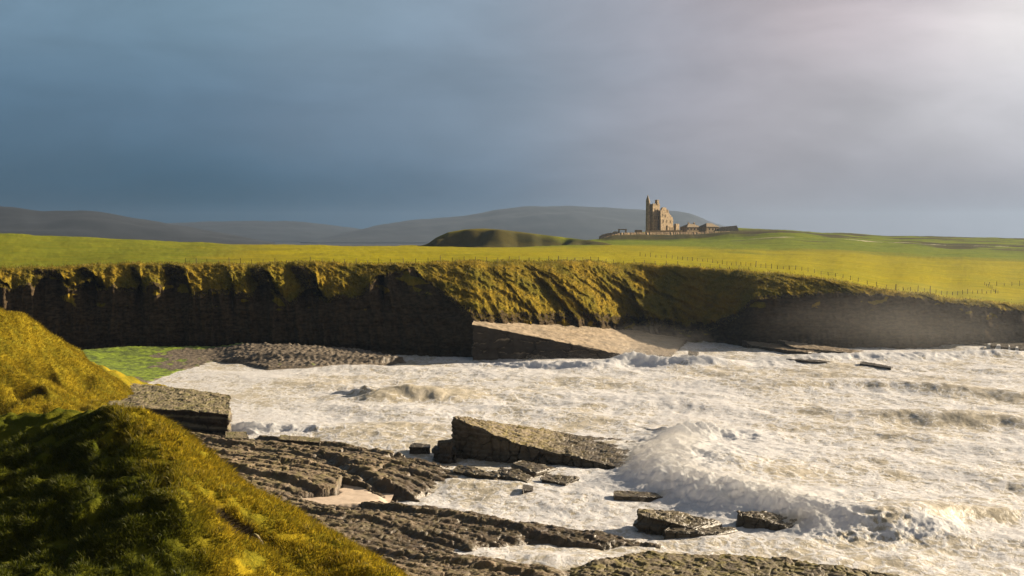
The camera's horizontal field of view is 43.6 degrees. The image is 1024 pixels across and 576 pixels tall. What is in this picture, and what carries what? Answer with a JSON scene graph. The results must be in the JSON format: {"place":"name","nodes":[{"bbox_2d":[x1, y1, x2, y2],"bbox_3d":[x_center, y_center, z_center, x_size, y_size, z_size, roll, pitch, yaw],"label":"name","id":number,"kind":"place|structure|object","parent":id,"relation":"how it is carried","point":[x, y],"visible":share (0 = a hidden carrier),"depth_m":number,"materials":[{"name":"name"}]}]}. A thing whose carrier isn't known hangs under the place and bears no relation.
{"place":"outdoors","nodes":[
{"label":"outdoors","id":0,"kind":"place"},
{"bbox_2d":[0,306,165,414],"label":"grassy slope","id":1,"kind":"structure","parent":0,"point":[128,380],"depth_m":186.55,"materials":[{"name":"green plant"}]},
{"bbox_2d":[0,206,274,244],"bbox_3d":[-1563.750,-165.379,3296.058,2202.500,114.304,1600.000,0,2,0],"label":"hills","id":2,"kind":"structure","parent":0,"point":[79,223],"depth_m":2831.38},
{"bbox_2d":[0,403,412,575],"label":"grassy hill","id":3,"kind":"structure","parent":0,"point":[30,423],"depth_m":64.83,"materials":[{"name":"green plant"}]},
{"bbox_2d":[252,533,261,542],"bbox_3d":[-12.790,12.771,64.249,0.561,0.990,0.486,-17,14,1],"label":"stone","id":4,"kind":"object","parent":3,"relation":"on","point":[256,535],"visible":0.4,"depth_m":64.08,"materials":[{"name":"grey stone"}]},
{"bbox_2d":[81,342,406,382],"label":"shore","id":5,"kind":"structure","parent":0,"point":[147,364],"depth_m":286.77,"materials":[{"name":"stone"}]},
{"bbox_2d":[168,221,359,241],"bbox_3d":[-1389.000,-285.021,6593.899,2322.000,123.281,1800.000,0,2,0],"label":"hills","id":6,"kind":"structure","parent":0,"point":[283,231],"depth_m":6129.52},
{"bbox_2d":[274,242,427,245],"bbox_3d":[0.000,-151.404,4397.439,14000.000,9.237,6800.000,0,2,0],"label":"ground","id":7,"kind":"structure","parent":0,"point":[351,244],"depth_m":3754.59,"materials":[{"name":"green plant"}]},
{"bbox_2d":[187,430,662,575],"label":"rock shelf","id":8,"kind":"object","parent":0,"point":[422,540],"visible":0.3,"depth_m":124.56,"materials":[{"name":"grey stone"}]},
{"bbox_2d":[104,383,231,432],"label":"rock ledge","id":9,"kind":"object","parent":8,"relation":"on","point":[197,410],"visible":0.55,"depth_m":184.87,"materials":[{"name":"grey stone"}]},
{"bbox_2d":[224,431,248,437],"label":"rock","id":10,"kind":"object","parent":8,"relation":"on","point":[232,434],"visible":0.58,"depth_m":173.23,"materials":[{"name":"beige stone"}]},
{"bbox_2d":[279,435,320,445],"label":"rock","id":11,"kind":"object","parent":8,"relation":"on","point":[304,440],"visible":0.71,"depth_m":166.78,"materials":[{"name":"beige stone"}]},
{"bbox_2d":[303,484,393,506],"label":"sand","id":12,"kind":"structure","parent":8,"relation":"on","point":[352,496],"depth_m":134.28,"materials":[{"name":"beige sand"}]},
{"bbox_2d":[453,465,500,479],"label":"rock strip","id":13,"kind":"object","parent":8,"relation":"on","point":[472,472],"visible":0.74,"depth_m":147.94,"materials":[{"name":"grey stone"}]},
{"bbox_2d":[0,228,1023,356],"bbox_3d":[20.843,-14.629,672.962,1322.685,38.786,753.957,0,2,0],"label":"headland","id":14,"kind":"structure","parent":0,"point":[407,311],"depth_m":331.80,"materials":[{"name":"green plant"}]},
{"bbox_2d":[185,255,748,269],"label":"fence","id":15,"kind":"object","parent":14,"relation":"on","point":[459,257],"visible":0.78,"depth_m":347.70,"materials":[{"name":"brown wood"}]},
{"bbox_2d":[0,258,1023,332],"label":"cliff grass","id":16,"kind":"structure","parent":14,"relation":"on","point":[167,278],"depth_m":331.83,"materials":[{"name":"green plant"}]},
{"bbox_2d":[471,321,686,359],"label":"rock slab","id":17,"kind":"object","parent":14,"relation":"on","point":[496,340],"visible":0.8,"depth_m":296.28,"materials":[{"name":"beige stone"}]},
{"bbox_2d":[613,229,626,232],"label":"garden ruin","id":18,"kind":"object","parent":14,"relation":"on","point":[618,231],"visible":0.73,"depth_m":895.64,"materials":[{"name":"stone"}]},
{"bbox_2d":[646,195,678,230],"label":"castle","id":19,"kind":"structure","parent":14,"relation":"on","point":[657,218],"depth_m":906.24,"materials":[{"name":"stone"}]},
{"bbox_2d":[645,230,681,232],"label":"terrace wall","id":20,"kind":"structure","parent":14,"relation":"on","point":[665,231],"depth_m":897.14,"materials":[{"name":"stone"}]},
{"bbox_2d":[599,231,729,238],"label":"stone wall","id":21,"kind":"structure","parent":14,"relation":"on","point":[643,233],"depth_m":889.76,"materials":[{"name":"grey stone"}]},
{"bbox_2d":[680,222,698,231],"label":"stable house","id":22,"kind":"structure","parent":14,"relation":"on","point":[688,227],"depth_m":903.90,"materials":[{"name":"stone"}]},
{"bbox_2d":[699,223,718,231],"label":"stable house","id":23,"kind":"structure","parent":14,"relation":"on","point":[707,227],"depth_m":900.06,"materials":[{"name":"stone"}]},
{"bbox_2d":[718,226,738,230],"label":"stone wall","id":24,"kind":"structure","parent":14,"relation":"on","point":[730,228],"depth_m":898.14,"materials":[{"name":"grey stone"}]},
{"bbox_2d":[645,253,889,287],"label":"fence","id":25,"kind":"object","parent":14,"relation":"on","point":[764,266],"visible":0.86,"depth_m":389.56,"materials":[{"name":"brown wood"}]},
{"bbox_2d":[895,286,995,294],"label":"fence","id":26,"kind":"object","parent":14,"relation":"on","point":[949,293],"visible":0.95,"depth_m":357.94,"materials":[{"name":"brown wood"}]},
{"bbox_2d":[0,0,1023,237],"label":"sky","id":27,"kind":"structure","parent":0,"point":[870,117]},
{"bbox_2d":[307,206,725,242],"bbox_3d":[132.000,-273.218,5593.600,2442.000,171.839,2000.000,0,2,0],"label":"hills","id":28,"kind":"structure","parent":0,"point":[582,222],"depth_m":5059.84,"materials":[{"name":"grey"}]},
{"bbox_2d":[148,341,1023,575],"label":"sea","id":29,"kind":"structure","parent":0,"point":[934,436],"depth_m":182.50,"materials":[{"name":"liquid"}]},
{"bbox_2d":[409,443,430,453],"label":"rock","id":30,"kind":"object","parent":29,"relation":"in","point":[417,448],"visible":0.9,"depth_m":167.77,"materials":[{"name":"grey stone"}]},
{"bbox_2d":[431,445,457,462],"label":"boulder","id":31,"kind":"object","parent":29,"relation":"in","point":[435,451],"visible":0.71,"depth_m":163.41,"materials":[{"name":"grey stone"}]},
{"bbox_2d":[437,439,454,463],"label":"boulder","id":32,"kind":"object","parent":29,"relation":"in","point":[445,455],"visible":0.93,"depth_m":162.12,"materials":[{"name":"grey stone"}]},
{"bbox_2d":[497,467,533,482],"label":"rock strip","id":33,"kind":"object","parent":29,"relation":"in","point":[513,474],"visible":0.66,"depth_m":147.51,"materials":[{"name":"grey stone"}]},
{"bbox_2d":[522,484,532,493],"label":"boulder","id":34,"kind":"object","parent":29,"relation":"in","point":[526,488],"visible":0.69,"depth_m":139.91,"materials":[{"name":"grey stone"}]},
{"bbox_2d":[510,460,556,477],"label":"rock strip","id":35,"kind":"object","parent":29,"relation":"in","point":[533,469],"visible":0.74,"depth_m":152.58,"materials":[{"name":"grey stone"}]},
{"bbox_2d":[451,416,634,469],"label":"rock slab","id":36,"kind":"object","parent":29,"relation":"in","point":[480,439],"visible":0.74,"depth_m":163.23,"materials":[{"name":"grey stone"}]},
{"bbox_2d":[540,473,579,485],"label":"reef rock","id":37,"kind":"object","parent":29,"relation":"in","point":[564,480],"visible":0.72,"depth_m":145.81,"materials":[{"name":"grey stone"}]},
{"bbox_2d":[231,348,923,534],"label":"sea spray","id":38,"kind":"object","parent":29,"relation":"on","point":[681,464],"visible":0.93,"depth_m":140.82,"materials":[{"name":"white liquid"}]},
{"bbox_2d":[613,490,662,501],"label":"rock","id":39,"kind":"object","parent":29,"relation":"in","point":[637,496],"visible":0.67,"depth_m":136.07,"materials":[{"name":"grey stone"}]},
{"bbox_2d":[633,509,721,536],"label":"rock slab","id":40,"kind":"object","parent":29,"relation":"in","point":[655,522],"visible":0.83,"depth_m":122.69,"materials":[{"name":"grey stone"}]},
{"bbox_2d":[688,351,698,355],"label":"rock","id":41,"kind":"object","parent":29,"relation":"in","point":[692,352],"visible":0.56,"depth_m":301.12,"materials":[{"name":"beige stone"}]},
{"bbox_2d":[663,526,737,539],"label":"rock","id":42,"kind":"object","parent":29,"relation":"in","point":[673,533],"visible":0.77,"depth_m":120.05,"materials":[{"name":"grey stone"}]},
{"bbox_2d":[735,510,796,530],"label":"rock slab","id":43,"kind":"object","parent":29,"relation":"in","point":[756,519],"visible":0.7,"depth_m":124.35,"materials":[{"name":"grey stone"}]},
{"bbox_2d":[742,340,821,353],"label":"rock","id":44,"kind":"object","parent":29,"relation":"in","point":[769,347],"visible":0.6,"depth_m":317.89,"materials":[{"name":"grey stone"}]},
{"bbox_2d":[789,359,829,363],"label":"rock","id":45,"kind":"object","parent":29,"relation":"in","point":[809,361],"visible":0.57,"depth_m":285.97,"materials":[{"name":"grey stone"}]},
{"bbox_2d":[778,340,863,352],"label":"rock","id":46,"kind":"object","parent":29,"relation":"in","point":[806,346],"visible":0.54,"depth_m":314.36,"materials":[{"name":"grey stone"}]},
{"bbox_2d":[859,361,892,369],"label":"rock","id":47,"kind":"object","parent":29,"relation":"in","point":[863,363],"visible":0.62,"depth_m":276.64,"materials":[{"name":"grey stone"}]},
{"bbox_2d":[973,342,1023,350],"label":"rock ledge","id":48,"kind":"object","parent":29,"relation":"in","point":[1013,345],"visible":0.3,"depth_m":326.80,"materials":[{"name":"grey stone"}]},
{"bbox_2d":[987,343,1018,350],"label":"cascade","id":49,"kind":"object","parent":48,"relation":"on","point":[998,346],"visible":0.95,"depth_m":320.28,"materials":[{"name":"liquid"}]},
{"bbox_2d":[567,550,900,575],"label":"rock ledge","id":50,"kind":"object","parent":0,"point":[651,563],"visible":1,"depth_m":104.44,"materials":[{"name":"stone"}]},
{"bbox_2d":[757,237,1005,246],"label":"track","id":51,"kind":"structure","parent":0,"point":[873,241],"depth_m":823.13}
]}

